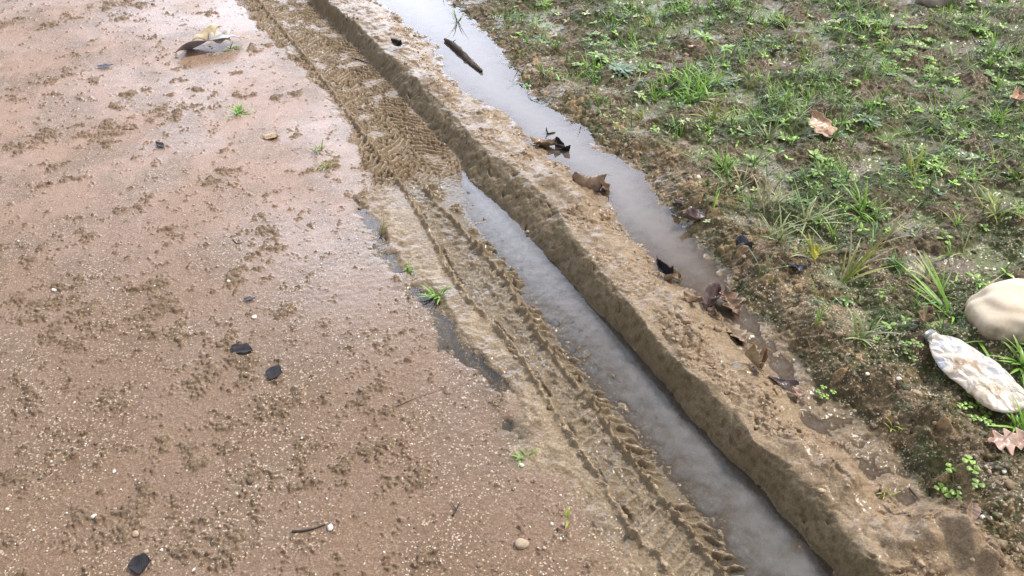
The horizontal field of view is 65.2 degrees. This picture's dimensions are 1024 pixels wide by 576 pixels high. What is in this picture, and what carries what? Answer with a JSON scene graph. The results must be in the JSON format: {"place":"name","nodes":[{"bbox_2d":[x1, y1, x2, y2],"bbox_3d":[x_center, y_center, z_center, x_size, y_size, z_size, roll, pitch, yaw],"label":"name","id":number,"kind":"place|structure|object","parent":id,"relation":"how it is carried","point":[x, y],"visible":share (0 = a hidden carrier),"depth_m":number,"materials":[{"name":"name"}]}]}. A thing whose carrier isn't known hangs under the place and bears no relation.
{"place":"outdoors","nodes":[
{"label":"outdoors","id":0,"kind":"place"},
{"bbox_2d":[0,0,1023,575],"bbox_3d":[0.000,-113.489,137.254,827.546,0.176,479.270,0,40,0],"label":"ground","id":1,"kind":"structure","parent":0,"point":[836,528],"depth_m":1.97,"materials":[{"name":"soil"}]},
{"bbox_2d":[132,530,138,536],"bbox_3d":[-0.695,0.454,1.478,0.011,0.009,0.014,-11,41,-13],"label":"pebble","id":2,"kind":"object","parent":1,"relation":"on","point":[135,533],"visible":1,"depth_m":1.47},
{"bbox_2d":[127,553,150,574],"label":"dead leaf","id":3,"kind":"object","parent":1,"relation":"on","point":[137,564],"visible":1,"depth_m":1.43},
{"bbox_2d":[155,141,163,146],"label":"dead leaf","id":4,"kind":"object","parent":1,"relation":"on","point":[159,144],"visible":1,"depth_m":2.56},
{"bbox_2d":[175,24,240,52],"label":"crumpled litter","id":5,"kind":"object","parent":1,"relation":"on","point":[209,33],"visible":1,"depth_m":3.12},
{"bbox_2d":[225,41,242,50],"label":"grass tuft","id":6,"kind":"object","parent":1,"relation":"on","point":[232,47],"visible":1,"depth_m":3.14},
{"bbox_2d":[225,103,253,117],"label":"grass tuft","id":7,"kind":"object","parent":1,"relation":"on","point":[239,108],"visible":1,"depth_m":2.74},
{"bbox_2d":[231,343,252,353],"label":"dead leaf","id":8,"kind":"object","parent":1,"relation":"on","point":[242,348],"visible":1,"depth_m":1.85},
{"bbox_2d":[243,296,254,300],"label":"dead leaf","id":9,"kind":"object","parent":1,"relation":"on","point":[248,298],"visible":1,"depth_m":1.99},
{"bbox_2d":[0,0,513,574],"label":"road crumbs","id":10,"kind":"object","parent":1,"relation":"on","point":[234,330],"visible":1,"depth_m":1.80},
{"bbox_2d":[262,132,279,138],"bbox_3d":[-0.785,-0.494,2.602,0.043,0.010,0.045,-29,48,-30],"label":"stone","id":11,"kind":"object","parent":1,"relation":"on","point":[270,135],"visible":1,"depth_m":2.60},
{"bbox_2d":[266,364,281,379],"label":"dead leaf","id":12,"kind":"object","parent":1,"relation":"on","point":[272,372],"visible":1,"depth_m":1.79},
{"bbox_2d":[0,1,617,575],"bbox_3d":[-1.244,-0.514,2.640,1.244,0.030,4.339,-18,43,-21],"label":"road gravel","id":13,"kind":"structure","parent":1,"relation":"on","point":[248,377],"depth_m":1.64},
{"bbox_2d":[292,524,325,532],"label":"twig","id":14,"kind":"object","parent":1,"relation":"on","point":[303,530],"visible":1,"depth_m":1.48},
{"bbox_2d":[304,137,336,154],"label":"grass tuft","id":15,"kind":"object","parent":1,"relation":"on","point":[315,150],"visible":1,"depth_m":2.54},
{"bbox_2d":[315,161,333,171],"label":"grass tuft","id":16,"kind":"object","parent":1,"relation":"on","point":[323,165],"visible":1,"depth_m":2.46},
{"bbox_2d":[327,524,332,530],"bbox_3d":[-0.338,0.445,1.487,0.012,0.008,0.014,-16,43,-19],"label":"pebble","id":17,"kind":"object","parent":1,"relation":"on","point":[329,527],"visible":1,"depth_m":1.48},
{"bbox_2d":[377,211,392,235],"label":"grass tuft","id":18,"kind":"object","parent":1,"relation":"on","point":[383,227],"visible":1,"depth_m":2.21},
{"bbox_2d":[390,37,403,45],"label":"dead leaf","id":19,"kind":"object","parent":1,"relation":"on","point":[395,42],"visible":1,"depth_m":3.08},
{"bbox_2d":[402,261,416,273],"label":"grass tuft","id":20,"kind":"object","parent":1,"relation":"on","point":[407,268],"visible":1,"depth_m":2.08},
{"bbox_2d":[420,283,452,303],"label":"grass tuft","id":21,"kind":"object","parent":1,"relation":"on","point":[432,293],"visible":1,"depth_m":2.00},
{"bbox_2d":[251,2,726,575],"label":"rut crumbs","id":22,"kind":"object","parent":1,"relation":"on","point":[625,516],"visible":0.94,"depth_m":1.74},
{"bbox_2d":[0,1,1016,468],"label":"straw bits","id":23,"kind":"object","parent":1,"relation":"on","point":[570,219],"visible":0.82,"depth_m":2.17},
{"bbox_2d":[515,538,528,549],"bbox_3d":[0.018,0.467,1.460,0.026,0.014,0.020,5,40,6],"label":"pebble","id":24,"kind":"object","parent":1,"relation":"on","point":[521,543],"visible":1,"depth_m":1.46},
{"bbox_2d":[511,448,536,466],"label":"grass tuft","id":25,"kind":"object","parent":1,"relation":"on","point":[518,456],"visible":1,"depth_m":1.62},
{"bbox_2d":[548,33,560,39],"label":"dead leaf","id":26,"kind":"object","parent":1,"relation":"on","point":[553,37],"visible":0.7,"depth_m":3.16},
{"bbox_2d":[542,26,568,51],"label":"grass tuft","id":27,"kind":"object","parent":1,"relation":"on","point":[557,43],"visible":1,"depth_m":3.05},
{"bbox_2d":[564,507,569,527],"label":"grass tuft","id":28,"kind":"object","parent":1,"relation":"on","point":[566,514],"visible":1,"depth_m":1.51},
{"bbox_2d":[572,172,613,191],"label":"dead leaf","id":29,"kind":"object","parent":1,"relation":"on","point":[593,182],"visible":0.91,"depth_m":2.36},
{"bbox_2d":[584,31,609,45],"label":"clover plant","id":30,"kind":"object","parent":1,"relation":"on","point":[596,33],"visible":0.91,"depth_m":3.14,"materials":[{"name":"green plant"}]},
{"bbox_2d":[587,51,610,62],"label":"leafy weed","id":31,"kind":"object","parent":1,"relation":"on","point":[596,56],"visible":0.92,"depth_m":2.97,"materials":[{"name":"green plant"}]},
{"bbox_2d":[394,0,817,427],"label":"puddle water","id":32,"kind":"structure","parent":1,"relation":"on","point":[629,198],"depth_m":2.63,"materials":[{"name":"liquid"}]},
{"bbox_2d":[448,8,467,22],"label":"grass tuft","id":33,"kind":"object","parent":32,"relation":"on","point":[453,14],"visible":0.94,"depth_m":3.34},
{"bbox_2d":[444,38,482,71],"bbox_3d":[-0.189,-0.900,3.086,0.039,0.030,0.332,-16,43,-18],"label":"stick","id":34,"kind":"object","parent":32,"relation":"on","point":[463,55],"visible":1,"depth_m":3.07,"materials":[{"name":"wood"}]},
{"bbox_2d":[530,136,562,145],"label":"dead leaf","id":35,"kind":"object","parent":32,"relation":"on","point":[543,142],"visible":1,"depth_m":2.56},
{"bbox_2d":[555,137,570,150],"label":"dead leaf","id":36,"kind":"object","parent":32,"relation":"on","point":[560,143],"visible":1,"depth_m":2.54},
{"bbox_2d":[600,181,611,193],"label":"dead leaf","id":37,"kind":"object","parent":32,"relation":"on","point":[606,185],"visible":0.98,"depth_m":2.37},
{"bbox_2d":[664,267,683,280],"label":"dead leaf","id":38,"kind":"object","parent":32,"relation":"on","point":[674,275],"visible":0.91,"depth_m":2.03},
{"bbox_2d":[703,282,721,313],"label":"dead leaf","id":39,"kind":"object","parent":32,"relation":"on","point":[712,294],"visible":1,"depth_m":1.96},
{"bbox_2d":[719,285,743,323],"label":"dead leaf","id":40,"kind":"object","parent":32,"relation":"on","point":[730,300],"visible":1,"depth_m":1.96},
{"bbox_2d":[722,319,748,346],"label":"dead leaf","id":41,"kind":"object","parent":32,"relation":"on","point":[736,331],"visible":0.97,"depth_m":1.89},
{"bbox_2d":[608,56,635,77],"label":"leafy weed","id":42,"kind":"object","parent":1,"relation":"on","point":[620,68],"visible":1,"depth_m":2.90,"materials":[{"name":"green plant"}]},
{"bbox_2d":[628,104,645,119],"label":"grass tuft","id":43,"kind":"object","parent":1,"relation":"on","point":[638,114],"visible":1,"depth_m":2.66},
{"bbox_2d":[466,182,814,575],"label":"rut water","id":44,"kind":"structure","parent":1,"relation":"on","point":[755,520],"depth_m":1.75,"materials":[{"name":"liquid"}]},
{"bbox_2d":[641,14,656,27],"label":"grass tuft","id":45,"kind":"object","parent":1,"relation":"on","point":[650,23],"visible":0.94,"depth_m":3.24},
{"bbox_2d":[345,0,974,575],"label":"ridge crumbs","id":46,"kind":"object","parent":1,"relation":"on","point":[821,490],"visible":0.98,"depth_m":1.74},
{"bbox_2d":[744,342,762,373],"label":"dead leaf","id":47,"kind":"object","parent":46,"relation":"on","point":[752,353],"visible":1,"depth_m":1.76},
{"bbox_2d":[656,257,676,274],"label":"dead leaf","id":48,"kind":"object","parent":1,"relation":"on","point":[664,268],"visible":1,"depth_m":2.03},
{"bbox_2d":[658,81,682,90],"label":"dead leaf","id":49,"kind":"object","parent":1,"relation":"on","point":[676,84],"visible":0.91,"depth_m":2.78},
{"bbox_2d":[674,196,683,205],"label":"dead leaf","id":50,"kind":"object","parent":1,"relation":"on","point":[677,201],"visible":1,"depth_m":2.27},
{"bbox_2d":[653,61,730,104],"bbox_3d":[0.617,-0.714,2.783,0.280,0.087,0.283,0,40,0],"label":"grass tuft","id":51,"kind":"object","parent":1,"relation":"on","point":[685,86],"visible":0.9,"depth_m":2.78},
{"bbox_2d":[683,291,703,302],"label":"dead leaf","id":52,"kind":"object","parent":1,"relation":"on","point":[691,298],"visible":1,"depth_m":1.94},
{"bbox_2d":[681,205,708,219],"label":"dead leaf","id":53,"kind":"object","parent":1,"relation":"on","point":[691,213],"visible":1,"depth_m":2.22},
{"bbox_2d":[694,29,714,44],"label":"leafy weed","id":54,"kind":"object","parent":1,"relation":"on","point":[705,37],"visible":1,"depth_m":3.10,"materials":[{"name":"green plant"}]},
{"bbox_2d":[689,96,749,124],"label":"grass tuft","id":55,"kind":"object","parent":1,"relation":"on","point":[715,112],"visible":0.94,"depth_m":2.62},
{"bbox_2d":[717,43,734,53],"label":"leafy weed","id":56,"kind":"object","parent":1,"relation":"on","point":[727,46],"visible":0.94,"depth_m":3.04,"materials":[{"name":"green plant"}]},
{"bbox_2d":[707,144,749,178],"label":"grass tuft","id":57,"kind":"object","parent":1,"relation":"on","point":[727,159],"visible":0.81,"depth_m":2.37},
{"bbox_2d":[453,0,1023,567],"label":"soil crumbs","id":58,"kind":"object","parent":1,"relation":"on","point":[1009,484],"visible":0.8,"depth_m":2.03,"materials":[{"name":"soil"}]},
{"bbox_2d":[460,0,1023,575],"bbox_3d":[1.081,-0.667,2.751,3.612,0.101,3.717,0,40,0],"label":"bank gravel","id":59,"kind":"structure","parent":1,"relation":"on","point":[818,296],"depth_m":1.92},
{"bbox_2d":[736,235,752,247],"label":"dead leaf","id":60,"kind":"object","parent":1,"relation":"on","point":[742,239],"visible":1,"depth_m":2.07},
{"bbox_2d":[734,166,755,186],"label":"grass tuft","id":61,"kind":"object","parent":1,"relation":"on","point":[738,181],"visible":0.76,"depth_m":2.31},
{"bbox_2d":[744,154,765,167],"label":"leafy weed","id":62,"kind":"object","parent":1,"relation":"on","point":[747,155],"visible":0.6,"depth_m":2.42,"materials":[{"name":"green plant"}]},
{"bbox_2d":[489,0,1023,384],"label":"grass cover","id":63,"kind":"object","parent":1,"relation":"on","point":[870,105],"depth_m":2.70,"materials":[{"name":"plant"}]},
{"bbox_2d":[745,73,767,88],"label":"grass tuft","id":64,"kind":"object","parent":1,"relation":"on","point":[750,86],"visible":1,"depth_m":2.78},
{"bbox_2d":[492,0,1023,355],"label":"weed cover","id":65,"kind":"object","parent":1,"relation":"on","point":[842,181],"visible":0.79,"depth_m":2.69,"materials":[{"name":"green plant"}]},
{"bbox_2d":[760,343,767,372],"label":"dead leaf","id":66,"kind":"object","parent":1,"relation":"on","point":[764,355],"visible":1,"depth_m":1.77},
{"bbox_2d":[756,122,783,141],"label":"grass tuft","id":67,"kind":"object","parent":1,"relation":"on","point":[772,134],"visible":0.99,"depth_m":2.52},
{"bbox_2d":[752,172,803,213],"bbox_3d":[0.715,-0.267,2.195,0.152,0.099,0.091,23,45,25],"label":"grass tuft","id":68,"kind":"object","parent":1,"relation":"on","point":[763,198],"visible":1,"depth_m":2.20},
{"bbox_2d":[759,204,807,243],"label":"grass tuft","id":69,"kind":"object","parent":1,"relation":"on","point":[779,235],"visible":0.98,"depth_m":2.08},
{"bbox_2d":[765,374,805,385],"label":"dead leaf","id":70,"kind":"object","parent":1,"relation":"on","point":[785,382],"visible":1,"depth_m":1.75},
{"bbox_2d":[767,8,805,26],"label":"grass tuft","id":71,"kind":"object","parent":1,"relation":"on","point":[784,21],"visible":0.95,"depth_m":3.25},
{"bbox_2d":[770,223,807,249],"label":"clover plant","id":72,"kind":"object","parent":1,"relation":"on","point":[801,244],"visible":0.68,"depth_m":2.11,"materials":[{"name":"green plant"}]},
{"bbox_2d":[778,136,799,141],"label":"leafy weed","id":73,"kind":"object","parent":1,"relation":"on","point":[788,139],"visible":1,"depth_m":2.52,"materials":[{"name":"green plant"}]},
{"bbox_2d":[790,263,810,270],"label":"dead leaf","id":74,"kind":"object","parent":1,"relation":"on","point":[799,267],"visible":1,"depth_m":1.99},
{"bbox_2d":[792,386,808,397],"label":"dead leaf","id":75,"kind":"object","parent":1,"relation":"on","point":[798,391],"visible":1,"depth_m":1.73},
{"bbox_2d":[796,85,818,103],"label":"grass tuft","id":76,"kind":"object","parent":1,"relation":"on","point":[809,98],"visible":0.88,"depth_m":2.73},
{"bbox_2d":[789,227,835,257],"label":"grass tuft","id":77,"kind":"object","parent":1,"relation":"on","point":[810,247],"visible":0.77,"depth_m":2.05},
{"bbox_2d":[798,37,830,60],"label":"grass tuft","id":78,"kind":"object","parent":1,"relation":"on","point":[804,56],"visible":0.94,"depth_m":3.00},
{"bbox_2d":[811,244,819,260],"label":"dead leaf","id":79,"kind":"object","parent":1,"relation":"on","point":[814,252],"visible":1,"depth_m":2.02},
{"bbox_2d":[792,179,847,243],"bbox_3d":[0.817,-0.206,2.102,0.171,0.104,0.234,0,40,0],"label":"grass tuft","id":80,"kind":"object","parent":1,"relation":"on","point":[809,213],"visible":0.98,"depth_m":2.14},
{"bbox_2d":[808,149,834,166],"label":"leafy weed","id":81,"kind":"object","parent":1,"relation":"on","point":[818,156],"visible":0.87,"depth_m":2.39,"materials":[{"name":"green plant"}]},
{"bbox_2d":[808,107,836,136],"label":"dead leaf","id":82,"kind":"object","parent":1,"relation":"on","point":[814,122],"visible":0.98,"depth_m":2.51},
{"bbox_2d":[815,385,836,398],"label":"clover plant","id":83,"kind":"object","parent":1,"relation":"on","point":[831,390],"visible":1,"depth_m":1.73,"materials":[{"name":"green plant"}]},
{"bbox_2d":[820,18,844,27],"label":"leafy weed","id":84,"kind":"object","parent":1,"relation":"on","point":[834,21],"visible":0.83,"depth_m":3.25,"materials":[{"name":"green plant"}]},
{"bbox_2d":[839,180,895,221],"bbox_3d":[0.954,-0.238,2.179,0.150,0.091,0.151,9,41,11],"label":"grass tuft","id":85,"kind":"object","parent":1,"relation":"on","point":[859,206],"visible":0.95,"depth_m":2.18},
{"bbox_2d":[840,231,897,283],"bbox_3d":[0.860,-0.083,1.966,0.108,0.131,0.140,-15,42,-17],"label":"grass tuft","id":86,"kind":"object","parent":1,"relation":"on","point":[848,272],"visible":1,"depth_m":1.98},
{"bbox_2d":[857,112,880,127],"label":"leafy weed","id":87,"kind":"object","parent":1,"relation":"on","point":[871,120],"visible":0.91,"depth_m":2.57,"materials":[{"name":"green plant"}]},
{"bbox_2d":[846,300,904,346],"bbox_3d":[0.804,0.091,1.781,0.121,0.071,0.120,13,42,15],"label":"grass tuft","id":88,"kind":"object","parent":1,"relation":"on","point":[862,334],"visible":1,"depth_m":1.79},
{"bbox_2d":[877,487,899,498],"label":"grass tuft","id":89,"kind":"object","parent":1,"relation":"on","point":[884,495],"visible":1,"depth_m":1.54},
{"bbox_2d":[874,208,910,244],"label":"grass tuft","id":90,"kind":"object","parent":1,"relation":"on","point":[893,228],"visible":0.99,"depth_m":2.06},
{"bbox_2d":[885,412,904,431],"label":"grass tuft","id":91,"kind":"object","parent":1,"relation":"on","point":[894,426],"visible":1,"depth_m":1.64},
{"bbox_2d":[879,30,913,49],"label":"grass tuft","id":92,"kind":"object","parent":1,"relation":"on","point":[889,43],"visible":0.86,"depth_m":3.10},
{"bbox_2d":[858,19,935,51],"bbox_3d":[1.503,-0.986,3.121,0.305,0.058,0.282,0,40,0],"label":"clover plant","id":93,"kind":"object","parent":1,"relation":"on","point":[900,27],"visible":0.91,"depth_m":3.14,"materials":[{"name":"green plant"}]},
{"bbox_2d":[881,250,916,273],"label":"grass tuft","id":94,"kind":"object","parent":1,"relation":"on","point":[899,266],"visible":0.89,"depth_m":2.01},
{"bbox_2d":[900,339,923,360],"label":"clover plant","id":95,"kind":"object","parent":1,"relation":"on","point":[914,343],"visible":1,"depth_m":1.75,"materials":[{"name":"green plant"}]},
{"bbox_2d":[889,48,938,76],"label":"clover plant","id":96,"kind":"object","parent":1,"relation":"on","point":[899,52],"visible":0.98,"depth_m":2.94,"materials":[{"name":"green plant"}]},
{"bbox_2d":[900,250,931,283],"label":"grass tuft","id":97,"kind":"object","parent":1,"relation":"on","point":[923,268],"visible":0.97,"depth_m":1.97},
{"bbox_2d":[906,143,930,178],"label":"grass tuft","id":98,"kind":"object","parent":1,"relation":"on","point":[917,163],"visible":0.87,"depth_m":2.35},
{"bbox_2d":[919,306,935,323],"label":"dead leaf","id":99,"kind":"object","parent":1,"relation":"on","point":[924,318],"visible":0.96,"depth_m":1.79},
{"bbox_2d":[919,159,949,175],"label":"leafy weed","id":100,"kind":"object","parent":1,"relation":"on","point":[933,166],"visible":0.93,"depth_m":2.36,"materials":[{"name":"green plant"}]},
{"bbox_2d":[917,0,957,7],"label":"rock","id":101,"kind":"object","parent":1,"relation":"on","point":[931,3],"visible":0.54,"depth_m":3.40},
{"bbox_2d":[937,235,952,243],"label":"leafy weed","id":102,"kind":"object","parent":1,"relation":"on","point":[939,237],"visible":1,"depth_m":2.08,"materials":[{"name":"green plant"}]},
{"bbox_2d":[893,250,1023,357],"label":"grass tuft","id":103,"kind":"object","parent":1,"relation":"on","point":[930,293],"visible":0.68,"depth_m":1.89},
{"bbox_2d":[934,455,984,499],"bbox_3d":[0.842,0.361,1.512,0.066,0.062,0.078,0,40,0],"label":"clover plant","id":104,"kind":"object","parent":1,"relation":"on","point":[952,491],"visible":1,"depth_m":1.51,"materials":[{"name":"green plant"}]},
{"bbox_2d":[923,329,1023,413],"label":"plastic bottle","id":105,"kind":"object","parent":1,"relation":"on","point":[983,379],"visible":1,"depth_m":1.67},
{"bbox_2d":[966,501,980,519],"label":"dead leaf","id":106,"kind":"object","parent":1,"relation":"on","point":[973,512],"visible":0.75,"depth_m":1.45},
{"bbox_2d":[959,151,988,160],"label":"leafy weed","id":107,"kind":"object","parent":1,"relation":"on","point":[964,153],"visible":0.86,"depth_m":2.44,"materials":[{"name":"green plant"}]},
{"bbox_2d":[957,392,995,426],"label":"clover plant","id":108,"kind":"object","parent":1,"relation":"on","point":[975,417],"visible":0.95,"depth_m":1.63,"materials":[{"name":"green plant"}]},
{"bbox_2d":[971,26,992,37],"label":"leafy weed","id":109,"kind":"object","parent":1,"relation":"on","point":[984,29],"visible":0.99,"depth_m":3.17,"materials":[{"name":"green plant"}]},
{"bbox_2d":[964,278,1023,345],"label":"boulder","id":110,"kind":"object","parent":1,"relation":"on","point":[994,311],"visible":0.88,"depth_m":1.78,"materials":[{"name":"stone"}]},
{"bbox_2d":[977,99,1011,122],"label":"grass tuft","id":111,"kind":"object","parent":1,"relation":"on","point":[991,113],"visible":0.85,"depth_m":2.61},
{"bbox_2d":[975,184,1023,221],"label":"grass tuft","id":112,"kind":"object","parent":1,"relation":"on","point":[995,210],"visible":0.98,"depth_m":2.15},
{"bbox_2d":[984,61,1023,84],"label":"clover plant","id":113,"kind":"object","parent":1,"relation":"on","point":[1005,80],"visible":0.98,"depth_m":2.85,"materials":[{"name":"green plant"}]},
{"bbox_2d":[985,396,1023,431],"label":"grass tuft","id":114,"kind":"object","parent":1,"relation":"on","point":[1019,419],"visible":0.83,"depth_m":1.59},
{"bbox_2d":[987,427,1023,455],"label":"dead leaf","id":115,"kind":"object","parent":1,"relation":"on","point":[1009,440],"visible":1,"depth_m":1.56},
{"bbox_2d":[989,334,1023,382],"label":"grass tuft","id":116,"kind":"object","parent":1,"relation":"on","point":[1021,354],"visible":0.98,"depth_m":1.73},
{"bbox_2d":[1005,163,1023,183],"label":"grass tuft","id":117,"kind":"object","parent":1,"relation":"on","point":[1015,172],"visible":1,"depth_m":2.33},
{"bbox_2d":[1009,87,1023,101],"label":"dead leaf","id":118,"kind":"object","parent":1,"relation":"on","point":[1017,96],"visible":1,"depth_m":2.67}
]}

